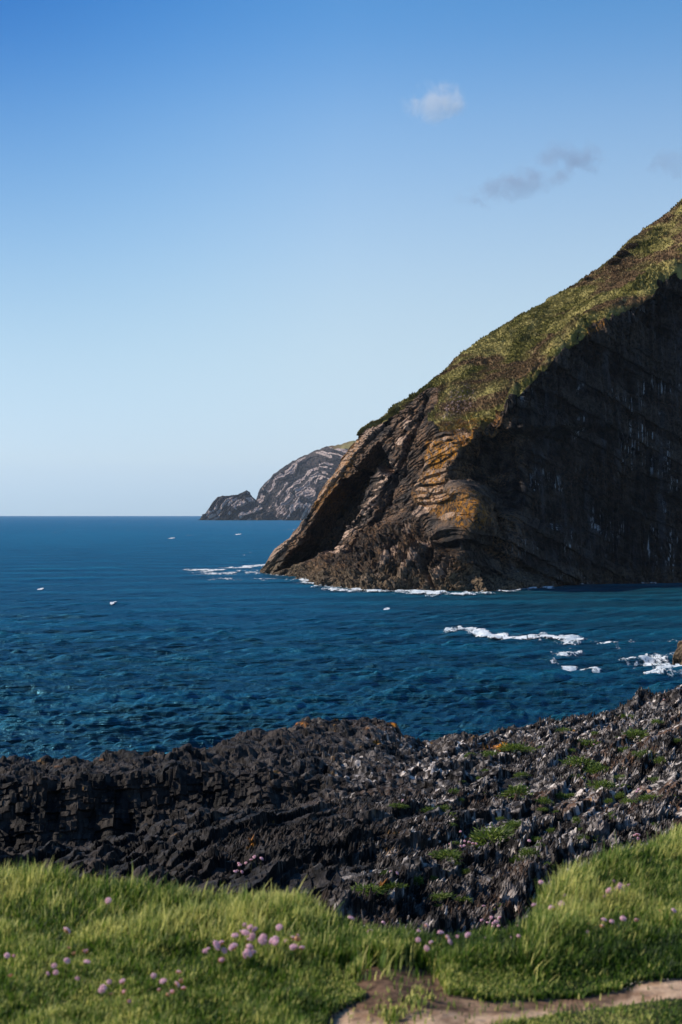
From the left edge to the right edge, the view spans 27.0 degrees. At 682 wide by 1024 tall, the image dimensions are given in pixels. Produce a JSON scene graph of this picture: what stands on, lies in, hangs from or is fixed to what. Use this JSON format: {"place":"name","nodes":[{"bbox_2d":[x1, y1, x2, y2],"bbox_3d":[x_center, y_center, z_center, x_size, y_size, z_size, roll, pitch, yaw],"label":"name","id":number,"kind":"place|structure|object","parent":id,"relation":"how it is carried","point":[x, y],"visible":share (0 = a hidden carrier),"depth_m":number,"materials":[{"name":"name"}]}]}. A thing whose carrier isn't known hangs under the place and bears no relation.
{"place":"outdoors","nodes":[
{"label":"outdoors","id":0,"kind":"place"},
{"bbox_2d":[199,490,279,519],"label":"distant promontory","id":1,"kind":"structure","parent":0,"point":[245,505],"depth_m":3034.03,"materials":[{"name":"grey stone"}]},
{"bbox_2d":[282,495,313,519],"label":"distant buttress","id":2,"kind":"structure","parent":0,"point":[300,507],"depth_m":2950.61,"materials":[{"name":"grey stone"}]},
{"bbox_2d":[256,446,347,519],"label":"distant headland","id":3,"kind":"structure","parent":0,"point":[309,475],"depth_m":3412.29,"materials":[{"name":"grey stone"}]},
{"bbox_2d":[328,441,355,448],"bbox_3d":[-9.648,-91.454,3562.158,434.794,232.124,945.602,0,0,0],"label":"distant grass","id":4,"kind":"structure","parent":3,"relation":"on","point":[347,445],"depth_m":3365.51,"materials":[{"name":"plant"}]},
{"bbox_2d":[0,516,681,761],"bbox_3d":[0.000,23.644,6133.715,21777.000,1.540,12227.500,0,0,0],"label":"sea","id":5,"kind":"structure","parent":0,"point":[166,653],"depth_m":133.74,"materials":[{"name":"blue liquid"}]},
{"bbox_2d":[37,529,389,609],"bbox_3d":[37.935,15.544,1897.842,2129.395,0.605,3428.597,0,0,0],"label":"whitecap foam","id":6,"kind":"object","parent":5,"relation":"on","point":[111,603],"visible":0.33,"depth_m":193.36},
{"bbox_2d":[184,564,283,579],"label":"surf foam","id":7,"kind":"object","parent":5,"relation":"on","point":[247,566],"visible":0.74,"depth_m":307.38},
{"bbox_2d":[314,576,336,585],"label":"sea rock","id":8,"kind":"object","parent":5,"relation":"in","point":[326,581],"visible":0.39,"depth_m":240.42,"materials":[{"name":"brown stone"}]},
{"bbox_2d":[299,578,655,596],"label":"surf foam","id":9,"kind":"object","parent":5,"relation":"on","point":[412,591],"visible":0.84,"depth_m":222.80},
{"bbox_2d":[444,626,585,642],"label":"breaking wave foam","id":10,"kind":"object","parent":5,"relation":"on","point":[480,632],"visible":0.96,"depth_m":141.79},
{"bbox_2d":[550,639,676,672],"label":"sea foam","id":11,"kind":"object","parent":5,"relation":"on","point":[569,668],"visible":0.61,"depth_m":122.34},
{"bbox_2d":[625,652,681,674],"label":"sea foam","id":12,"kind":"object","parent":5,"relation":"on","point":[651,661],"visible":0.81,"depth_m":118.39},
{"bbox_2d":[672,641,681,664],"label":"sea rock","id":13,"kind":"object","parent":5,"relation":"in","point":[677,657],"visible":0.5,"depth_m":118.09,"materials":[{"name":"brown stone"}]},
{"bbox_2d":[0,684,681,1020],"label":"rocky shore","id":14,"kind":"structure","parent":0,"point":[297,803],"depth_m":23.32,"materials":[{"name":"stone"}]},
{"bbox_2d":[350,882,389,895],"bbox_3d":[0.220,3.545,13.351,0.451,0.127,0.495,-1,-7,24],"label":"cushion plant","id":15,"kind":"object","parent":14,"relation":"on","point":[366,887],"visible":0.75,"depth_m":13.36,"materials":[{"name":"green plant"}]},
{"bbox_2d":[382,881,407,888],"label":"cushion plant","id":16,"kind":"object","parent":14,"relation":"on","point":[390,885],"visible":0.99,"depth_m":13.67,"materials":[{"name":"green plant"}]},
{"bbox_2d":[387,803,408,808],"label":"cushion plant","id":17,"kind":"object","parent":14,"relation":"on","point":[399,806],"visible":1,"depth_m":21.57,"materials":[{"name":"green plant"}]},
{"bbox_2d":[413,875,423,884],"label":"cushion plant","id":18,"kind":"object","parent":14,"relation":"on","point":[418,880],"visible":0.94,"depth_m":14.57,"materials":[{"name":"green plant"}]},
{"bbox_2d":[416,806,434,812],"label":"cushion plant","id":19,"kind":"object","parent":14,"relation":"on","point":[425,809],"visible":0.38,"depth_m":21.71,"materials":[{"name":"green plant"}]},
{"bbox_2d":[427,891,456,900],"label":"cushion plant","id":20,"kind":"object","parent":14,"relation":"on","point":[436,895],"visible":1,"depth_m":13.91,"materials":[{"name":"green plant"}]},
{"bbox_2d":[436,804,451,811],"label":"cushion plant","id":21,"kind":"object","parent":14,"relation":"on","point":[445,807],"visible":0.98,"depth_m":21.32,"materials":[{"name":"green plant"}]},
{"bbox_2d":[428,848,464,863],"bbox_3d":[1.213,3.947,16.392,0.442,0.165,0.453,0,0,0],"label":"cushion plant","id":22,"kind":"object","parent":14,"relation":"on","point":[441,853],"visible":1,"depth_m":16.39,"materials":[{"name":"green plant"}]},
{"bbox_2d":[446,788,459,792],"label":"cushion plant","id":23,"kind":"object","parent":14,"relation":"on","point":[455,790],"visible":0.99,"depth_m":24.31,"materials":[{"name":"green plant"}]},
{"bbox_2d":[453,895,472,901],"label":"cushion plant","id":24,"kind":"object","parent":14,"relation":"on","point":[463,898],"visible":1,"depth_m":13.82,"materials":[{"name":"green plant"}]},
{"bbox_2d":[460,867,474,873],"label":"cushion plant","id":25,"kind":"object","parent":14,"relation":"on","point":[465,870],"visible":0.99,"depth_m":16.18,"materials":[{"name":"green plant"}]},
{"bbox_2d":[480,750,499,756],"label":"cushion plant","id":26,"kind":"object","parent":14,"relation":"on","point":[486,753],"visible":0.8,"depth_m":30.18,"materials":[{"name":"green plant"}]},
{"bbox_2d":[467,822,514,848],"bbox_3d":[1.931,4.142,18.281,0.852,0.272,0.709,-9,3,35],"label":"cushion plant","id":27,"kind":"object","parent":14,"relation":"on","point":[490,834],"visible":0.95,"depth_m":18.29,"materials":[{"name":"green plant"}]},
{"bbox_2d":[496,783,532,798],"bbox_3d":[2.933,4.659,23.944,0.697,0.249,0.604,-8,4,26],"label":"cushion plant","id":28,"kind":"object","parent":14,"relation":"on","point":[512,789],"visible":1,"depth_m":23.87,"materials":[{"name":"green plant"}]},
{"bbox_2d":[501,819,528,830],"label":"cushion plant","id":29,"kind":"object","parent":14,"relation":"on","point":[511,823],"visible":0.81,"depth_m":18.56,"materials":[{"name":"green plant"}]},
{"bbox_2d":[495,740,535,752],"bbox_3d":[3.770,5.155,31.311,1.100,0.270,0.916,10,-13,-42],"label":"cushion plant","id":30,"kind":"object","parent":14,"relation":"on","point":[509,747],"visible":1,"depth_m":31.22,"materials":[{"name":"green plant"}]},
{"bbox_2d":[509,856,523,863],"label":"cushion plant","id":31,"kind":"object","parent":14,"relation":"on","point":[512,860],"visible":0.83,"depth_m":16.88,"materials":[{"name":"green plant"}]},
{"bbox_2d":[512,771,529,777],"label":"cushion plant","id":32,"kind":"object","parent":14,"relation":"on","point":[520,774],"visible":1,"depth_m":26.54,"materials":[{"name":"green plant"}]},
{"bbox_2d":[513,846,542,858],"bbox_3d":[2.035,3.710,15.504,0.269,0.124,0.325,0,0,-38],"label":"cushion plant","id":33,"kind":"object","parent":14,"relation":"on","point":[523,851],"visible":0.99,"depth_m":15.50,"materials":[{"name":"green plant"}]},
{"bbox_2d":[535,806,547,810],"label":"cushion plant","id":34,"kind":"object","parent":14,"relation":"on","point":[541,809],"visible":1,"depth_m":22.20,"materials":[{"name":"green plant"}]},
{"bbox_2d":[534,796,554,804],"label":"cushion plant","id":35,"kind":"object","parent":14,"relation":"on","point":[547,800],"visible":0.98,"depth_m":22.70,"materials":[{"name":"green plant"}]},
{"bbox_2d":[542,861,556,868],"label":"cushion plant","id":36,"kind":"object","parent":14,"relation":"on","point":[550,865],"visible":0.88,"depth_m":15.30,"materials":[{"name":"green plant"}]},
{"bbox_2d":[554,792,569,799],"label":"cushion plant","id":37,"kind":"object","parent":14,"relation":"on","point":[561,795],"visible":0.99,"depth_m":23.69,"materials":[{"name":"green plant"}]},
{"bbox_2d":[556,727,571,731],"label":"cushion plant","id":38,"kind":"object","parent":14,"relation":"on","point":[562,729],"visible":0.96,"depth_m":35.51,"materials":[{"name":"green plant"}]},
{"bbox_2d":[556,773,585,778],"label":"cushion plant","id":39,"kind":"object","parent":14,"relation":"on","point":[571,776],"visible":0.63,"depth_m":25.30,"materials":[{"name":"green plant"}]},
{"bbox_2d":[570,815,580,823],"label":"cushion plant","id":40,"kind":"object","parent":14,"relation":"on","point":[576,820],"visible":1,"depth_m":18.73,"materials":[{"name":"green plant"}]},
{"bbox_2d":[559,753,601,766],"bbox_3d":[4.452,4.598,26.253,0.849,0.284,0.842,3,-5,22],"label":"cushion plant","id":41,"kind":"object","parent":14,"relation":"on","point":[573,761],"visible":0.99,"depth_m":26.21,"materials":[{"name":"green plant"}]},
{"bbox_2d":[572,738,600,748],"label":"cushion plant","id":42,"kind":"object","parent":14,"relation":"on","point":[586,741],"visible":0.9,"depth_m":31.42,"materials":[{"name":"green plant"}]},
{"bbox_2d":[576,832,605,841],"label":"cushion plant","id":43,"kind":"object","parent":14,"relation":"on","point":[592,838],"visible":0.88,"depth_m":16.63,"materials":[{"name":"green plant"}]},
{"bbox_2d":[582,762,608,773],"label":"cushion plant","id":44,"kind":"object","parent":14,"relation":"on","point":[595,768],"visible":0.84,"depth_m":25.84,"materials":[{"name":"green plant"}]},
{"bbox_2d":[584,779,618,789],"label":"cushion plant","id":45,"kind":"object","parent":14,"relation":"on","point":[605,783],"visible":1,"depth_m":22.66,"materials":[{"name":"green plant"}]},
{"bbox_2d":[603,798,613,803],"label":"cushion plant","id":46,"kind":"object","parent":14,"relation":"on","point":[610,800],"visible":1,"depth_m":21.90,"materials":[{"name":"green plant"}]},
{"bbox_2d":[611,774,625,779],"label":"cushion plant","id":47,"kind":"object","parent":14,"relation":"on","point":[619,775],"visible":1,"depth_m":24.24,"materials":[{"name":"green plant"}]},
{"bbox_2d":[614,791,626,799],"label":"cushion plant","id":48,"kind":"object","parent":14,"relation":"on","point":[621,795],"visible":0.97,"depth_m":22.18,"materials":[{"name":"green plant"}]},
{"bbox_2d":[617,714,635,718],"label":"cushion plant","id":49,"kind":"object","parent":14,"relation":"on","point":[631,716],"visible":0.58,"depth_m":36.34,"materials":[{"name":"green plant"}]},
{"bbox_2d":[619,795,636,804],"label":"cushion plant","id":50,"kind":"object","parent":14,"relation":"on","point":[625,801],"visible":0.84,"depth_m":20.15,"materials":[{"name":"green plant"}]},
{"bbox_2d":[616,727,648,740],"bbox_3d":[6.279,4.703,30.281,0.967,0.326,0.976,-6,-3,9],"label":"cushion plant","id":51,"kind":"object","parent":14,"relation":"on","point":[632,733],"visible":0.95,"depth_m":30.15,"materials":[{"name":"green plant"}]},
{"bbox_2d":[631,747,659,758],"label":"cushion plant","id":52,"kind":"object","parent":14,"relation":"on","point":[642,752],"visible":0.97,"depth_m":25.71,"materials":[{"name":"green plant"}]},
{"bbox_2d":[632,793,661,802],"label":"cushion plant","id":53,"kind":"object","parent":14,"relation":"on","point":[645,797],"visible":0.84,"depth_m":19.85,"materials":[{"name":"green plant"}]},
{"bbox_2d":[650,719,664,723],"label":"cushion plant","id":54,"kind":"object","parent":14,"relation":"on","point":[656,721],"visible":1,"depth_m":32.04,"materials":[{"name":"green plant"}]},
{"bbox_2d":[651,756,666,763],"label":"cushion plant","id":55,"kind":"object","parent":14,"relation":"on","point":[658,760],"visible":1,"depth_m":24.88,"materials":[{"name":"green plant"}]},
{"bbox_2d":[0,0,681,515],"label":"sky","id":56,"kind":"structure","parent":0,"point":[236,235],"materials":[{"name":"blue"}]},
{"bbox_2d":[0,821,681,1023],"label":"ground","id":57,"kind":"structure","parent":0,"point":[592,1013],"depth_m":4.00,"materials":[{"name":"green plant"}]},
{"bbox_2d":[4,953,9,963],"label":"thrift flower","id":58,"kind":"object","parent":57,"relation":"on","point":[6,955],"visible":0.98,"depth_m":4.28,"materials":[{"name":"pink plant"}]},
{"bbox_2d":[62,927,70,948],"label":"thrift flower","id":59,"kind":"object","parent":57,"relation":"on","point":[67,930],"visible":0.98,"depth_m":4.47,"materials":[{"name":"pink plant"}]},
{"bbox_2d":[64,957,69,965],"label":"thrift flower","id":60,"kind":"object","parent":57,"relation":"on","point":[66,960],"visible":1,"depth_m":4.25,"materials":[{"name":"pink plant"}]},
{"bbox_2d":[83,959,90,977],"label":"thrift flower","id":61,"kind":"object","parent":57,"relation":"on","point":[86,961],"visible":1,"depth_m":4.22,"materials":[{"name":"pink plant"}]},
{"bbox_2d":[98,985,106,1000],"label":"thrift flower","id":62,"kind":"object","parent":57,"relation":"on","point":[102,989],"visible":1,"depth_m":3.98,"materials":[{"name":"pink plant"}]},
{"bbox_2d":[105,897,112,915],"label":"thrift flower","id":63,"kind":"object","parent":57,"relation":"on","point":[108,900],"visible":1,"depth_m":4.78,"materials":[{"name":"pink plant"}]},
{"bbox_2d":[106,979,111,998],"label":"thrift flower","id":64,"kind":"object","parent":57,"relation":"on","point":[109,982],"visible":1,"depth_m":4.06,"materials":[{"name":"pink plant"}]},
{"bbox_2d":[119,978,125,1004],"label":"thrift flower","id":65,"kind":"object","parent":57,"relation":"on","point":[121,981],"visible":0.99,"depth_m":4.02,"materials":[{"name":"pink plant"}]},
{"bbox_2d":[151,973,156,988],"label":"thrift flower","id":66,"kind":"object","parent":57,"relation":"on","point":[153,975],"visible":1,"depth_m":4.13,"materials":[{"name":"pink plant"}]},
{"bbox_2d":[159,978,166,996],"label":"thrift flower","id":67,"kind":"object","parent":57,"relation":"on","point":[163,980],"visible":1,"depth_m":4.04,"materials":[{"name":"pink plant"}]},
{"bbox_2d":[213,940,219,961],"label":"thrift flower","id":68,"kind":"object","parent":57,"relation":"on","point":[216,944],"visible":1,"depth_m":4.32,"materials":[{"name":"pink plant"}]},
{"bbox_2d":[218,957,224,979],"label":"thrift flower","id":69,"kind":"object","parent":57,"relation":"on","point":[221,960],"visible":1,"depth_m":4.17,"materials":[{"name":"pink plant"}]},
{"bbox_2d":[228,943,237,962],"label":"thrift flower","id":70,"kind":"object","parent":57,"relation":"on","point":[232,946],"visible":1,"depth_m":4.29,"materials":[{"name":"pink plant"}]},
{"bbox_2d":[242,929,249,944],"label":"thrift flower","id":71,"kind":"object","parent":57,"relation":"on","point":[245,932],"visible":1,"depth_m":4.43,"materials":[{"name":"pink plant"}]},
{"bbox_2d":[244,948,251,965],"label":"thrift flower","id":72,"kind":"object","parent":57,"relation":"on","point":[248,952],"visible":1,"depth_m":4.26,"materials":[{"name":"pink plant"}]},
{"bbox_2d":[247,944,252,961],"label":"thrift flower","id":73,"kind":"object","parent":57,"relation":"on","point":[250,946],"visible":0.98,"depth_m":4.32,"materials":[{"name":"pink plant"}]},
{"bbox_2d":[249,933,254,940],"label":"thrift flower","id":74,"kind":"object","parent":57,"relation":"on","point":[251,936],"visible":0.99,"depth_m":4.40,"materials":[{"name":"pink plant"}]},
{"bbox_2d":[258,935,267,952],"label":"thrift flower","id":75,"kind":"object","parent":57,"relation":"on","point":[262,939],"visible":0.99,"depth_m":4.36,"materials":[{"name":"pink plant"}]},
{"bbox_2d":[269,937,275,951],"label":"thrift flower","id":76,"kind":"object","parent":57,"relation":"on","point":[271,940],"visible":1,"depth_m":4.36,"materials":[{"name":"pink plant"}]},
{"bbox_2d":[272,939,278,952],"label":"thrift flower","id":77,"kind":"object","parent":57,"relation":"on","point":[275,942],"visible":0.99,"depth_m":4.33,"materials":[{"name":"pink plant"}]},
{"bbox_2d":[276,924,282,932],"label":"thrift flower","id":78,"kind":"object","parent":57,"relation":"on","point":[279,927],"visible":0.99,"depth_m":4.52,"materials":[{"name":"pink plant"}]},
{"bbox_2d":[289,944,297,965],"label":"thrift flower","id":79,"kind":"object","parent":57,"relation":"on","point":[293,946],"visible":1,"depth_m":4.29,"materials":[{"name":"pink plant"}]},
{"bbox_2d":[294,936,300,960],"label":"thrift flower","id":80,"kind":"object","parent":57,"relation":"on","point":[297,938],"visible":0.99,"depth_m":4.38,"materials":[{"name":"brown plant"}]},
{"bbox_2d":[424,945,429,959],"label":"thrift flower","id":81,"kind":"object","parent":57,"relation":"on","point":[427,948],"visible":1,"depth_m":4.35,"materials":[{"name":"pink plant"}]},
{"bbox_2d":[260,273,681,591],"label":"headland","id":82,"kind":"structure","parent":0,"point":[565,468],"depth_m":250.08,"materials":[{"name":"brown stone"}]},
{"bbox_2d":[357,199,681,434],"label":"hillside grass","id":83,"kind":"structure","parent":82,"relation":"on","point":[479,381],"depth_m":270.95,"materials":[{"name":"green plant"}]},
{"bbox_2d":[608,257,620,264],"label":"heather bush","id":84,"kind":"object","parent":83,"relation":"on","point":[614,260],"visible":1,"depth_m":283.86,"materials":[{"name":"green plant"}]},
{"bbox_2d":[615,250,629,256],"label":"heather bush","id":85,"kind":"object","parent":83,"relation":"on","point":[621,253],"visible":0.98,"depth_m":284.76,"materials":[{"name":"green plant"}]},
{"bbox_2d":[623,243,637,248],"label":"heather bush","id":86,"kind":"object","parent":83,"relation":"on","point":[631,245],"visible":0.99,"depth_m":286.86,"materials":[{"name":"green plant"}]},
{"bbox_2d":[329,966,681,1023],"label":"path","id":87,"kind":"structure","parent":0,"point":[663,989],"depth_m":4.10,"materials":[{"name":"beige soil"}]}
]}

